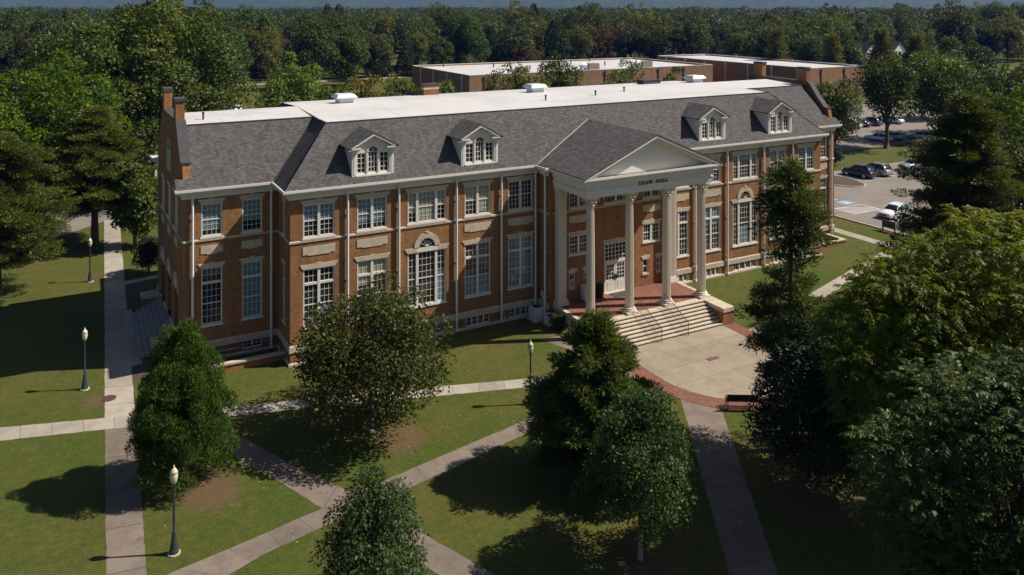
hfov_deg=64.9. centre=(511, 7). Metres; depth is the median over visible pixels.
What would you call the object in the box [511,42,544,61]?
woodland tree
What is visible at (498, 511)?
ground
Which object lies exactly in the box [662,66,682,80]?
green tree
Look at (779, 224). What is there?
window
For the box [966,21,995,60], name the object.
woodland tree
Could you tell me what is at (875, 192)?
parking lot
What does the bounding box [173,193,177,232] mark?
window
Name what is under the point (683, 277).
window
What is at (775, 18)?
woodland tree
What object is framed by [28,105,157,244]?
pine tree
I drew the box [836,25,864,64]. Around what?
woodland tree
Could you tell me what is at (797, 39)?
woodland tree
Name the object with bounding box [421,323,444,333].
window
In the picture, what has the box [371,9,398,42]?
woodland tree
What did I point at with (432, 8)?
woodland tree
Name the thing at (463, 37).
woodland tree
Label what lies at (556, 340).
walkway
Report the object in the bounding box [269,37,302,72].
woodland tree
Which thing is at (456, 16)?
woodland tree
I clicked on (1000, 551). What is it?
pecan tree
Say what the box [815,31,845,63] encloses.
young pine
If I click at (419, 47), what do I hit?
woodland tree
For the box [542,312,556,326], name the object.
air conditioner
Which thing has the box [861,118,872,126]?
parked car
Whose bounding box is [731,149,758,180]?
window
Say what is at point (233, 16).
woodland tree
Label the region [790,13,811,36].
woodland tree
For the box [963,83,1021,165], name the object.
green tree
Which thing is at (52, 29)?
woodland tree
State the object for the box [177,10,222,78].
woodland tree
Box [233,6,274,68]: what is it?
woodland tree
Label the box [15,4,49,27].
woodland tree
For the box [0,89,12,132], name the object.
dark tree
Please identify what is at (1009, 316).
locust tree
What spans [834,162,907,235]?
kerb
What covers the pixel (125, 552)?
walkway
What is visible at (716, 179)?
window
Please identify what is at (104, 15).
woodland tree
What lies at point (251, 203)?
window
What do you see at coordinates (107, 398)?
manhole cover
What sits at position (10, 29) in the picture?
woodland tree
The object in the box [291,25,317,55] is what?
woodland tree
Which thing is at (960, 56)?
green tree
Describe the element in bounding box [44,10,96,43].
woodland tree
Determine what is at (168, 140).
gable window
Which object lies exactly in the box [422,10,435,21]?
woodland tree
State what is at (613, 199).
window
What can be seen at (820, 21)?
woodland tree
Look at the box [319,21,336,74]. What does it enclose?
woodland conifer
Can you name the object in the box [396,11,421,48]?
woodland tree
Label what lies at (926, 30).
woodland tree
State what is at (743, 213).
window
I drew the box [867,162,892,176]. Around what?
parked car
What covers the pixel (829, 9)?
woodland tree
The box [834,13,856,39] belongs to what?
woodland tree
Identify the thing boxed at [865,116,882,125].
parked car
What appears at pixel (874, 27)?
woodland tree
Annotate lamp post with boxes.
[80,327,89,390]
[86,238,93,282]
[167,466,180,557]
[526,340,532,404]
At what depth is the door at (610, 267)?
62.75 m
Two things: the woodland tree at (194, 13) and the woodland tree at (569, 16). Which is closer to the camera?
the woodland tree at (194, 13)
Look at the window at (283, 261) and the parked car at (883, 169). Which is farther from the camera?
the parked car at (883, 169)
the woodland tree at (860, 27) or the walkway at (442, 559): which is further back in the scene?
the woodland tree at (860, 27)
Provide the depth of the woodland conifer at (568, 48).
310.51 m
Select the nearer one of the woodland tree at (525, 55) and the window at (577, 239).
the window at (577, 239)
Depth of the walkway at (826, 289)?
67.52 m
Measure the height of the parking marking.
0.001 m
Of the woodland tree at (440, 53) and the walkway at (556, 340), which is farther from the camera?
the woodland tree at (440, 53)
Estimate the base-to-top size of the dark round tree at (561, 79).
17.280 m
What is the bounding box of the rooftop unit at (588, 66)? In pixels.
[579,62,599,69]
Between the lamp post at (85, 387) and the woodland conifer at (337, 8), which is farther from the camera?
the woodland conifer at (337, 8)
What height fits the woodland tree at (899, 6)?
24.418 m
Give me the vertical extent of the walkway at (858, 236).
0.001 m
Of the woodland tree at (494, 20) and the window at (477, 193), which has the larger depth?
the woodland tree at (494, 20)
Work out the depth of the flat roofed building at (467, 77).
222.78 m
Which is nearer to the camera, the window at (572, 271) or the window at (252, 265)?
the window at (252, 265)
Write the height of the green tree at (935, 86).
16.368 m
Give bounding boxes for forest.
[0,4,1019,44]
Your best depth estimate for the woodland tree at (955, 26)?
328.00 m
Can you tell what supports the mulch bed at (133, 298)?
on the ground
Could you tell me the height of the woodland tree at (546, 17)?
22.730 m
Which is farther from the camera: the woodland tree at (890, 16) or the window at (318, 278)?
the woodland tree at (890, 16)
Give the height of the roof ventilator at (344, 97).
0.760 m
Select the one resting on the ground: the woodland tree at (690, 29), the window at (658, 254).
the woodland tree at (690, 29)
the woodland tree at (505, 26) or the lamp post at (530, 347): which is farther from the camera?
the woodland tree at (505, 26)
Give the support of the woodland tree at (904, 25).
on the ground
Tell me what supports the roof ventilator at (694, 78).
on the brick hall
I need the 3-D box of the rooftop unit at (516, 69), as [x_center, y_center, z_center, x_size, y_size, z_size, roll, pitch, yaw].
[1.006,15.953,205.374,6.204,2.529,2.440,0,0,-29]
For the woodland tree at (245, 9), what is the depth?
397.97 m
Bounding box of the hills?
[0,0,1023,12]
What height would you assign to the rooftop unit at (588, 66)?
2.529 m
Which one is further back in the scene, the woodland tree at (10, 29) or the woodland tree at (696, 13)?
the woodland tree at (696, 13)
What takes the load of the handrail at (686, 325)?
attached to the brick hall
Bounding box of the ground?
[0,13,1023,574]
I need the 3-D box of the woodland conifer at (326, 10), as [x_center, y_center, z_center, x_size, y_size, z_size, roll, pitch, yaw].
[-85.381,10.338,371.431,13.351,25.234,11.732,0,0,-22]
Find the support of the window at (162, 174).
in the brick hall
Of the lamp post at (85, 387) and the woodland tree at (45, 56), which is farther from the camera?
the woodland tree at (45, 56)
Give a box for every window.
[160,245,164,265]
[161,172,164,209]
[166,257,171,278]
[167,138,170,171]
[167,180,170,220]
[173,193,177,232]
[173,271,178,293]
[198,197,225,239]
[198,261,224,327]
[239,193,264,233]
[239,255,264,320]
[242,338,261,348]
[281,195,285,236]
[281,258,285,324]
[300,197,337,240]
[300,260,337,329]
[354,191,389,232]
[355,252,389,318]
[405,184,448,225]
[408,248,446,307]
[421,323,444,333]
[462,237,492,298]
[463,179,492,218]
[466,314,488,326]
[506,174,534,211]
[506,230,534,290]
[509,306,528,317]
[567,230,585,256]
[567,268,577,289]
[568,193,585,209]
[582,266,585,283]
[604,195,624,204]
[641,218,661,243]
[641,255,649,275]
[642,190,660,199]
[655,252,661,272]
[677,207,689,258]
[677,273,686,281]
[705,202,721,252]
[706,153,721,184]
[706,267,718,276]
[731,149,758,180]
[732,200,757,247]
[734,259,755,270]
[768,146,787,171]
[770,224,785,239]
[770,256,783,262]
[797,142,815,170]
[820,137,827,158]
[820,175,827,209]
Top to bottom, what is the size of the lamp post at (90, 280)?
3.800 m
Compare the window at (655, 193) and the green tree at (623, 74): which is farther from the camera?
the green tree at (623, 74)
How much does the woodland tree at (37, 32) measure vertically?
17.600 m
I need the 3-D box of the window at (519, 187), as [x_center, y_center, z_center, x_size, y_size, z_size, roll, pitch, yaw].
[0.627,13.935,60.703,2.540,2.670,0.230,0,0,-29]
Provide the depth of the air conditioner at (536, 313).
60.02 m
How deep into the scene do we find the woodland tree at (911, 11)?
479.63 m
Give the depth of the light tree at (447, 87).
97.28 m
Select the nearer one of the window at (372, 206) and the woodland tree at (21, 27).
the window at (372, 206)
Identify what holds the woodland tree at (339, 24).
on the ground
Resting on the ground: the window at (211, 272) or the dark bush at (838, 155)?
the dark bush at (838, 155)
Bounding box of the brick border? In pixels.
[630,322,796,410]
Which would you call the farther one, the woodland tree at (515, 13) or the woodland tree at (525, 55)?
the woodland tree at (515, 13)
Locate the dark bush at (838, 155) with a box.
[834,148,844,163]
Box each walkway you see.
[0,378,545,440]
[104,220,134,417]
[105,427,146,574]
[119,275,157,284]
[123,309,141,365]
[168,372,639,574]
[214,430,494,574]
[543,336,572,349]
[681,399,777,574]
[749,252,892,332]
[834,228,914,252]
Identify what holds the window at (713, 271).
in the brick hall
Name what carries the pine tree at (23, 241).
on the ground
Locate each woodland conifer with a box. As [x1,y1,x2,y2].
[251,15,273,74]
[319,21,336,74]
[321,4,332,19]
[330,3,345,21]
[333,28,352,75]
[364,30,390,76]
[372,20,393,73]
[386,16,397,51]
[394,40,418,75]
[479,24,493,57]
[479,24,501,62]
[494,29,507,61]
[526,2,542,52]
[539,17,569,60]
[549,20,573,59]
[610,18,627,56]
[708,28,722,54]
[753,12,772,57]
[792,9,802,19]
[886,23,894,40]
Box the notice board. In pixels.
[882,219,895,232]
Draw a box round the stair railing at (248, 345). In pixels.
[219,339,280,357]
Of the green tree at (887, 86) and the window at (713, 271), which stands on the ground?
the green tree at (887, 86)
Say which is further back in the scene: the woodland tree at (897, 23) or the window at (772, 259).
the woodland tree at (897, 23)
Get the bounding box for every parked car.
[839,119,862,127]
[841,164,877,178]
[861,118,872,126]
[864,132,893,141]
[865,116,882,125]
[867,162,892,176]
[876,201,912,219]
[881,116,904,123]
[883,131,903,139]
[898,158,930,169]
[906,130,934,138]
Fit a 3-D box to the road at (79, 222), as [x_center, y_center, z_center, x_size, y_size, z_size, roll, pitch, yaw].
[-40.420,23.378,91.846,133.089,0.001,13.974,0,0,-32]
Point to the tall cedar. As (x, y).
(804, 213)
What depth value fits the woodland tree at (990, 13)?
387.29 m
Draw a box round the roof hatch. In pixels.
[636,79,660,83]
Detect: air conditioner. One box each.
[527,304,544,322]
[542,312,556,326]
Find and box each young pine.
[763,27,793,59]
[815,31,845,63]
[862,26,900,77]
[900,32,928,66]
[933,35,964,58]
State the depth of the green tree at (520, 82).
112.57 m
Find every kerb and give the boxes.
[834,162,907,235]
[834,175,866,187]
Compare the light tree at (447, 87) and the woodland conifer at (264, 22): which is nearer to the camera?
the light tree at (447, 87)
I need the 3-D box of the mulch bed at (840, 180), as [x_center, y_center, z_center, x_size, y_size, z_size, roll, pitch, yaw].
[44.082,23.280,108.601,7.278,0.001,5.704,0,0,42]
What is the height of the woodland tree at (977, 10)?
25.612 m
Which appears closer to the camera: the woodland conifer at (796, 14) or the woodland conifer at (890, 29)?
the woodland conifer at (890, 29)
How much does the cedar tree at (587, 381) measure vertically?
8.582 m
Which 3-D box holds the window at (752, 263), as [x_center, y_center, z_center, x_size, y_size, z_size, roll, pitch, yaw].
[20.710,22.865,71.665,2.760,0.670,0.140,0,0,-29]
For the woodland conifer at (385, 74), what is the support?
on the ground
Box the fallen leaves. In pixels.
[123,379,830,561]
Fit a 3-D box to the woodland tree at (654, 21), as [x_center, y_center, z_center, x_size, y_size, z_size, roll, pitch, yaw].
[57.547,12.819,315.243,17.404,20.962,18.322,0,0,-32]
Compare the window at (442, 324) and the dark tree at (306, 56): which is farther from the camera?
the dark tree at (306, 56)
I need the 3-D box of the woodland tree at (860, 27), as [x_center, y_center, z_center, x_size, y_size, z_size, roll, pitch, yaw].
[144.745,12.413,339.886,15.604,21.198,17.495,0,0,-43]
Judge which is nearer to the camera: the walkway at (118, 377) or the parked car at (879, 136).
the walkway at (118, 377)
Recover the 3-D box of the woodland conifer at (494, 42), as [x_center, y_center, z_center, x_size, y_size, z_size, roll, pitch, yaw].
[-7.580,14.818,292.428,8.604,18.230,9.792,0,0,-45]
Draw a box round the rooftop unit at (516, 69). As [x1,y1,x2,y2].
[507,66,528,72]
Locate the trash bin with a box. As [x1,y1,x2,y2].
[595,283,603,297]
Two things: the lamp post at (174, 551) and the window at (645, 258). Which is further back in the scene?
the window at (645, 258)
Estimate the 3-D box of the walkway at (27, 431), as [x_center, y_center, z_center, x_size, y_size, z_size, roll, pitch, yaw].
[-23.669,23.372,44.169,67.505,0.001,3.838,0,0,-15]
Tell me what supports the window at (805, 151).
in the brick hall
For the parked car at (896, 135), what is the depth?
141.87 m
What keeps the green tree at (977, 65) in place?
on the ground
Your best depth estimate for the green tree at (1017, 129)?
70.99 m
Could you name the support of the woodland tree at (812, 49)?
on the ground
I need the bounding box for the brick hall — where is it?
[131,61,845,372]
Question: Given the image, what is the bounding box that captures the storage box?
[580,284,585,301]
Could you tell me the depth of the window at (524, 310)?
60.70 m
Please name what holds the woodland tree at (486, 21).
on the ground
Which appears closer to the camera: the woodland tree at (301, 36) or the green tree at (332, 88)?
the green tree at (332, 88)
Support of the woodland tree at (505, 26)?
on the ground
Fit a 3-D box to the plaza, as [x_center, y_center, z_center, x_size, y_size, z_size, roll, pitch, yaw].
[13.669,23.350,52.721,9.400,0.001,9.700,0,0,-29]
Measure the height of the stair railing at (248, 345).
0.849 m
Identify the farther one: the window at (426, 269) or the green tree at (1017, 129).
the green tree at (1017, 129)
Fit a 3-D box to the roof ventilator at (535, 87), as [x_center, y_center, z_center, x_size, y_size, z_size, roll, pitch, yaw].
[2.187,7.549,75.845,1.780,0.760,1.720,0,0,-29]
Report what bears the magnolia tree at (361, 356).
on the ground
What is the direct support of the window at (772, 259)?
in the brick hall
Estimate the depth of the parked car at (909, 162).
116.32 m
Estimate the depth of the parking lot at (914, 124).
154.78 m
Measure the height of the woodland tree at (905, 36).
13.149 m
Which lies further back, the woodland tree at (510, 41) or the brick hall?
the woodland tree at (510, 41)
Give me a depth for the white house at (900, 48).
305.26 m
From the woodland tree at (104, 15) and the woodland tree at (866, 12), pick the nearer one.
the woodland tree at (104, 15)
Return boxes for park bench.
[724,394,757,409]
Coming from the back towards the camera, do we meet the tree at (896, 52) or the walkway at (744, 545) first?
the tree at (896, 52)
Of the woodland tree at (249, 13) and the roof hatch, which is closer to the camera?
the roof hatch
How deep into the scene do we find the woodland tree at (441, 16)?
359.17 m
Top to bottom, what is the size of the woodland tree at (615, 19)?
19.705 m
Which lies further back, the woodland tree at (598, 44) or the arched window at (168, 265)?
the woodland tree at (598, 44)
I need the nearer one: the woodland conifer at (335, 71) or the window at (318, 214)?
the window at (318, 214)
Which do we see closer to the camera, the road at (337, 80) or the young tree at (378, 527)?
the young tree at (378, 527)
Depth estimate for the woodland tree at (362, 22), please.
332.47 m
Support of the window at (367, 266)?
in the brick hall
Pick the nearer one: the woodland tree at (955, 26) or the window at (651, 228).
the window at (651, 228)
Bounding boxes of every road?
[2,207,154,237]
[221,76,411,86]
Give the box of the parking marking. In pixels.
[839,201,852,204]
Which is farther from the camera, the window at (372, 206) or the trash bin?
the trash bin
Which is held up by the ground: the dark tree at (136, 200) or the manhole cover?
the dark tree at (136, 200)
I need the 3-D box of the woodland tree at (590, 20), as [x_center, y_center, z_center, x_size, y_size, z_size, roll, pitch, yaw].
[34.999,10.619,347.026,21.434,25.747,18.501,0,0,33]
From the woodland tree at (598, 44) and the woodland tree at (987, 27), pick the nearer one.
the woodland tree at (598, 44)
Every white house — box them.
[852,41,874,65]
[866,40,905,63]
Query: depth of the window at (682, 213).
68.26 m
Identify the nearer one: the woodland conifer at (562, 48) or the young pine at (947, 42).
the young pine at (947, 42)
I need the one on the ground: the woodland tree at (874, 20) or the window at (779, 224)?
the woodland tree at (874, 20)
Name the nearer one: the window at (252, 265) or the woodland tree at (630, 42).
the window at (252, 265)
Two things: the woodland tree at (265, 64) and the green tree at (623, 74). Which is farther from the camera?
the woodland tree at (265, 64)
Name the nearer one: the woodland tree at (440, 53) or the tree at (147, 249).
the tree at (147, 249)
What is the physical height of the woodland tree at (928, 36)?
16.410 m
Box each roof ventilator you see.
[331,93,357,102]
[523,83,547,91]
[683,75,705,82]
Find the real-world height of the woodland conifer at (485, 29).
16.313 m
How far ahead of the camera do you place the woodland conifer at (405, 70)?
276.15 m
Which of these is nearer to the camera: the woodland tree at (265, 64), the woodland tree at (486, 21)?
the woodland tree at (265, 64)
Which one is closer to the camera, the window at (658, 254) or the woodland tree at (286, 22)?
the window at (658, 254)
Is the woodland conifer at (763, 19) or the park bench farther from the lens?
the woodland conifer at (763, 19)
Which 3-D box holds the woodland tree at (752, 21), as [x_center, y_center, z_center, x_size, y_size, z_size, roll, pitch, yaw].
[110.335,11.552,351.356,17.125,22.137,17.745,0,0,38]
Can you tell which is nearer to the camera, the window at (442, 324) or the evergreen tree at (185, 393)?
the evergreen tree at (185, 393)
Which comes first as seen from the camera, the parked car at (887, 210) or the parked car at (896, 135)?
the parked car at (887, 210)
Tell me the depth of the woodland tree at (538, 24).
364.26 m
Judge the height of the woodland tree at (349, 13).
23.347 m
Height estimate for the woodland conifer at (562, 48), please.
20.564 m
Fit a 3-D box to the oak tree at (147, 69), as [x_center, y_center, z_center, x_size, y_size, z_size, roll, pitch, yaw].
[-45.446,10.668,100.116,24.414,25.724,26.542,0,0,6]
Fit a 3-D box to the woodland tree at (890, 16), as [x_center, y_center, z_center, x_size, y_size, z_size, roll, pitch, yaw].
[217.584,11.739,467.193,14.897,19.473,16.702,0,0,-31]
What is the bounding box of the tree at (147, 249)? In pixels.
[131,234,157,273]
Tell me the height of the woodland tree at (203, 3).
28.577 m
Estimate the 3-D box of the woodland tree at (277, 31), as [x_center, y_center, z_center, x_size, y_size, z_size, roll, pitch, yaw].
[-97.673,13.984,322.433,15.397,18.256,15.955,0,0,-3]
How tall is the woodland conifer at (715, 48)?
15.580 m
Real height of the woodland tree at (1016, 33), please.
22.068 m
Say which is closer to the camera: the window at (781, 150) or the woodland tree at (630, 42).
the window at (781, 150)
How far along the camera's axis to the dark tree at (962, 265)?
42.65 m
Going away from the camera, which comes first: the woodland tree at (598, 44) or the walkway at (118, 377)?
the walkway at (118, 377)
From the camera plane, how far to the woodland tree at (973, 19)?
372.02 m
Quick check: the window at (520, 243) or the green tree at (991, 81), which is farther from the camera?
the green tree at (991, 81)
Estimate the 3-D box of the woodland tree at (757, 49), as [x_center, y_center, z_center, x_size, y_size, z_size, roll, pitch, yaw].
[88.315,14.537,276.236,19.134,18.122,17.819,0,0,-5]
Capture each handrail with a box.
[638,299,661,338]
[664,293,688,335]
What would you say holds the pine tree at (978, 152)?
on the ground
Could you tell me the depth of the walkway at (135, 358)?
56.71 m
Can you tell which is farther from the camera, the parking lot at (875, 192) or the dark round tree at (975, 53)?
the dark round tree at (975, 53)
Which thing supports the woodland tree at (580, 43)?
on the ground
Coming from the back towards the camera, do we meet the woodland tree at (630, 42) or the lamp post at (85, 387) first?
the woodland tree at (630, 42)
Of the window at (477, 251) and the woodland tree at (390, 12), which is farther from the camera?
the woodland tree at (390, 12)
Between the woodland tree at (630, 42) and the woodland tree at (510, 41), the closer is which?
the woodland tree at (510, 41)
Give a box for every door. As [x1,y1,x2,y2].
[605,262,614,291]
[615,261,624,289]
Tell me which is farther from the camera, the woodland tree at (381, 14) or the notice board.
the woodland tree at (381, 14)
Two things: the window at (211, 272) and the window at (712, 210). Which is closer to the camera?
the window at (211, 272)
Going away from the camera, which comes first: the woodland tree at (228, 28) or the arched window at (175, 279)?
the arched window at (175, 279)
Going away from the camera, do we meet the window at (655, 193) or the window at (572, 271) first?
the window at (572, 271)
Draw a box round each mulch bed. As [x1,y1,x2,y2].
[125,282,151,309]
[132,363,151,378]
[537,321,563,334]
[834,176,864,185]
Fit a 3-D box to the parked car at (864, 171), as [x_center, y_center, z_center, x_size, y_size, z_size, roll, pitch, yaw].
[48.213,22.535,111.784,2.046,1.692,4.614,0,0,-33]
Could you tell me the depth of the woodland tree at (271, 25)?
292.49 m
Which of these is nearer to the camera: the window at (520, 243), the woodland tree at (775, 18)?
the window at (520, 243)
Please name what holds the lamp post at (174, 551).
on the ground
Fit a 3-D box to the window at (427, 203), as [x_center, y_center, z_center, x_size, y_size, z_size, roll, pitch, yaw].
[-6.034,13.935,57.084,3.360,2.670,0.230,0,0,-29]
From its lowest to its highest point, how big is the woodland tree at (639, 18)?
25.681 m
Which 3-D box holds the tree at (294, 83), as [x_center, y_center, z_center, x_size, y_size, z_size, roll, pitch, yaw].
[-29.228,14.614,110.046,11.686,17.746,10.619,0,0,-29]
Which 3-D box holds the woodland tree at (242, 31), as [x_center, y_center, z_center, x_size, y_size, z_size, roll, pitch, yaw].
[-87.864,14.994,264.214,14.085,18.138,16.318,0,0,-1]
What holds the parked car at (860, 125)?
on the parking lot at (914, 124)
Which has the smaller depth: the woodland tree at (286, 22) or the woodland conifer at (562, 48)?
the woodland conifer at (562, 48)
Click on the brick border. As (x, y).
(692, 397)
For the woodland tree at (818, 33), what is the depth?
278.62 m
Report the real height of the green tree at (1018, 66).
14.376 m
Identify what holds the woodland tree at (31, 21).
on the ground
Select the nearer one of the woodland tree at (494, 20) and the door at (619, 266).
the door at (619, 266)
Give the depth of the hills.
3033.16 m
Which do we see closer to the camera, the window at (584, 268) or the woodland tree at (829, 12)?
the window at (584, 268)
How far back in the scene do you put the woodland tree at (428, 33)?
315.34 m
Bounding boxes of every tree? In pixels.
[0,8,34,74]
[0,20,32,92]
[0,32,46,92]
[0,48,133,233]
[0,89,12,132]
[0,130,82,295]
[1,20,28,62]
[1,29,50,84]
[3,21,62,42]
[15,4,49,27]
[18,0,260,178]
[21,11,63,44]
[23,15,35,24]
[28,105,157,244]
[41,40,65,80]
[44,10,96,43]
[57,5,115,58]
[75,13,108,63]
[99,163,157,247]
[106,6,142,44]
[124,316,242,500]
[131,234,157,273]
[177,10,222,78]
[179,0,226,76]
[195,12,251,78]
[203,23,254,84]
[205,11,240,28]
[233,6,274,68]
[234,4,260,20]
[240,27,263,77]
[241,22,283,80]
[247,17,279,65]
[252,33,280,75]
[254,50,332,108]
[269,16,283,35]
[269,22,282,43]
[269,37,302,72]
[272,25,284,42]
[280,12,341,80]
[283,15,300,41]
[290,271,457,449]
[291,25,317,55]
[298,13,324,42]
[308,463,431,574]
[309,11,358,34]
[314,82,351,99]
[326,26,371,84]
[329,6,356,19]
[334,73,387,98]
[343,11,374,39]
[344,25,371,77]
[359,7,394,49]
[360,33,395,80]
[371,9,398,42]
[378,73,419,96]
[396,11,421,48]
[398,29,430,64]
[399,13,441,64]
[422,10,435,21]
[423,1,443,14]
[426,5,464,47]
[426,35,457,64]
[434,79,457,92]
[442,6,482,55]
[442,31,475,63]
[444,13,491,63]
[475,7,496,21]
[475,13,506,36]
[477,17,497,50]
[481,61,550,90]
[497,17,536,61]
[499,23,519,57]
[502,0,524,25]
[509,7,551,58]
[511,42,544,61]
[516,306,683,490]
[526,14,546,43]
[527,9,555,28]
[536,50,584,86]
[560,8,586,28]
[562,23,593,58]
[566,3,617,57]
[569,387,702,560]
[571,22,597,57]
[578,25,619,58]
[583,2,601,16]
[599,58,646,84]
[600,13,618,25]
[602,10,618,21]
[604,16,623,57]
[612,24,643,57]
[614,1,653,56]
[634,15,672,58]
[637,17,690,58]
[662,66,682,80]
[670,7,714,54]
[680,5,708,29]
[706,25,732,51]
[719,25,753,56]
[726,18,752,54]
[740,319,880,493]
[741,24,797,59]
[745,10,776,29]
[748,12,796,57]
[756,20,809,60]
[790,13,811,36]
[795,34,825,61]
[801,19,845,63]
[803,7,855,44]
[804,231,1019,546]
[815,76,865,147]
[817,11,840,26]
[820,2,843,18]
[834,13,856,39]
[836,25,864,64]
[838,44,868,64]
[839,344,1023,574]
[844,12,873,41]
[850,53,920,148]
[860,21,884,41]
[861,12,895,41]
[862,10,879,14]
[863,203,1023,520]
[867,16,892,40]
[869,50,904,67]
[876,90,1023,297]
[881,12,895,22]
[886,2,912,16]
[891,3,912,12]
[892,14,926,40]
[892,15,913,39]
[895,229,1021,340]
[897,49,982,138]
[899,31,928,46]
[901,9,919,21]
[901,24,939,56]
[908,44,976,115]
[920,18,940,49]
[922,50,990,113]
[924,0,979,50]
[936,41,999,73]
[938,4,966,39]
[954,12,984,28]
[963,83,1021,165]
[965,1,986,12]
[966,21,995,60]
[969,63,1023,131]
[976,1,1019,28]
[977,16,1003,51]
[984,9,1023,61]
[990,106,1023,219]
[993,85,1023,166]
[1000,60,1023,88]
[1003,1,1023,29]
[1004,25,1023,59]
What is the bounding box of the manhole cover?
[101,395,116,401]
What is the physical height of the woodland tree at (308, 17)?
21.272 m
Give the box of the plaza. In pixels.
[633,325,778,398]
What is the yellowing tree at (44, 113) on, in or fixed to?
on the ground
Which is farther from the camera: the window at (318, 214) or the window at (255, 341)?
the window at (255, 341)
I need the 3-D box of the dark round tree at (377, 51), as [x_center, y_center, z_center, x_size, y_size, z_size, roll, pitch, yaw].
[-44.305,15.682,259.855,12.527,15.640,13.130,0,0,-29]
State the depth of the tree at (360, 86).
106.60 m
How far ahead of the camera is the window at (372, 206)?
55.16 m
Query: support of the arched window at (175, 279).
in the brick hall
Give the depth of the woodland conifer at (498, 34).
309.47 m
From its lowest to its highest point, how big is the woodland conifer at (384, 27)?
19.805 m
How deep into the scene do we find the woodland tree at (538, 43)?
316.32 m
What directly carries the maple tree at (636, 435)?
on the ground
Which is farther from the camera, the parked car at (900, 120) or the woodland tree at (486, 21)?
the woodland tree at (486, 21)
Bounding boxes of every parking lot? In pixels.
[834,164,1022,233]
[836,103,946,150]
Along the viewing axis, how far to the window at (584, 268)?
61.67 m
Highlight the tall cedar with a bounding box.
[731,154,862,450]
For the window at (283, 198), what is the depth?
54.29 m
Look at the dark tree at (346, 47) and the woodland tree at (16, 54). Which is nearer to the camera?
the woodland tree at (16, 54)
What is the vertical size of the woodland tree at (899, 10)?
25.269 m
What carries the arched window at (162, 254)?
in the brick hall
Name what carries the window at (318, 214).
in the brick hall
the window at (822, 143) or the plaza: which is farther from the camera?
the window at (822, 143)
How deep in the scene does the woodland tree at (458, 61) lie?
298.91 m
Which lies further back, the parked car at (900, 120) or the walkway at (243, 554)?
the parked car at (900, 120)
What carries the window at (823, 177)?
in the brick hall
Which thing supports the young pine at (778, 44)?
on the ground
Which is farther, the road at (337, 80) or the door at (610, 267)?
the road at (337, 80)
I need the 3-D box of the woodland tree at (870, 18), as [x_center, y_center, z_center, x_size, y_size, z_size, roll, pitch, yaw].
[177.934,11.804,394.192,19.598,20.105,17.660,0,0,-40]
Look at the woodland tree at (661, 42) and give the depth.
302.60 m
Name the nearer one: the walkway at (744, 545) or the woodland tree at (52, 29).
the walkway at (744, 545)
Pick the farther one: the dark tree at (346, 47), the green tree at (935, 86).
the dark tree at (346, 47)
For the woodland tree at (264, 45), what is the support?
on the ground
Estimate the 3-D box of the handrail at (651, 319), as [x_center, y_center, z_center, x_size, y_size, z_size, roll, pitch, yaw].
[9.835,22.259,57.370,0.052,2.162,2.714,0,0,-29]
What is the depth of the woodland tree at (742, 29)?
334.33 m
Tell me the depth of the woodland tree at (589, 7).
501.49 m
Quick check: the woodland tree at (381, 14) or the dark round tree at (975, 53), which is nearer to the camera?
the dark round tree at (975, 53)
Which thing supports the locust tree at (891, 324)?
on the ground
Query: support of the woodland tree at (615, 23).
on the ground
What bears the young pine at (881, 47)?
on the ground
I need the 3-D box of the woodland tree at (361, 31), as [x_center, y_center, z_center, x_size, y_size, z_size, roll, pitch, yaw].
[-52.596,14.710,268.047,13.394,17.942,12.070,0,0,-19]
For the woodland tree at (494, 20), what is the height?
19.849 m
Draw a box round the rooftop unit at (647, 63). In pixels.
[633,60,652,66]
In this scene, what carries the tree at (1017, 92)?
on the ground
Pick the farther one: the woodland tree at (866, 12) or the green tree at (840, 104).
the woodland tree at (866, 12)
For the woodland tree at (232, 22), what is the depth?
250.85 m
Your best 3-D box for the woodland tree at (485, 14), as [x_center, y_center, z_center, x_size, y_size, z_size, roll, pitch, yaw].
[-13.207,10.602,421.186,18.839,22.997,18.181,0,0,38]
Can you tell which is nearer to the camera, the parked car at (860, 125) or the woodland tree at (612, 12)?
the parked car at (860, 125)
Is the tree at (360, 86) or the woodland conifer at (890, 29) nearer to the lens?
the tree at (360, 86)
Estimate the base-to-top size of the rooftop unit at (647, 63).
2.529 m
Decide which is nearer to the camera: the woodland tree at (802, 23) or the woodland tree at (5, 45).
the woodland tree at (5, 45)
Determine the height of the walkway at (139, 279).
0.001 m
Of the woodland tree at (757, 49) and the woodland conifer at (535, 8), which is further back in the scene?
the woodland conifer at (535, 8)
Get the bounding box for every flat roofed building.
[412,57,712,92]
[657,54,863,95]
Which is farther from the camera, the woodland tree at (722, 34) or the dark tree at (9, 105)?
the woodland tree at (722, 34)
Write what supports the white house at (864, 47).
on the ground
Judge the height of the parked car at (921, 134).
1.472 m
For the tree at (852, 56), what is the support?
on the ground
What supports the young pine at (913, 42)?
on the ground
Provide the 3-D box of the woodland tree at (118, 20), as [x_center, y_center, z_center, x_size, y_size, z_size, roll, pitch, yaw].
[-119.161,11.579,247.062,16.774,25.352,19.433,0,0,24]
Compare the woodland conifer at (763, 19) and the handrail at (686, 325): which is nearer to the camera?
the handrail at (686, 325)

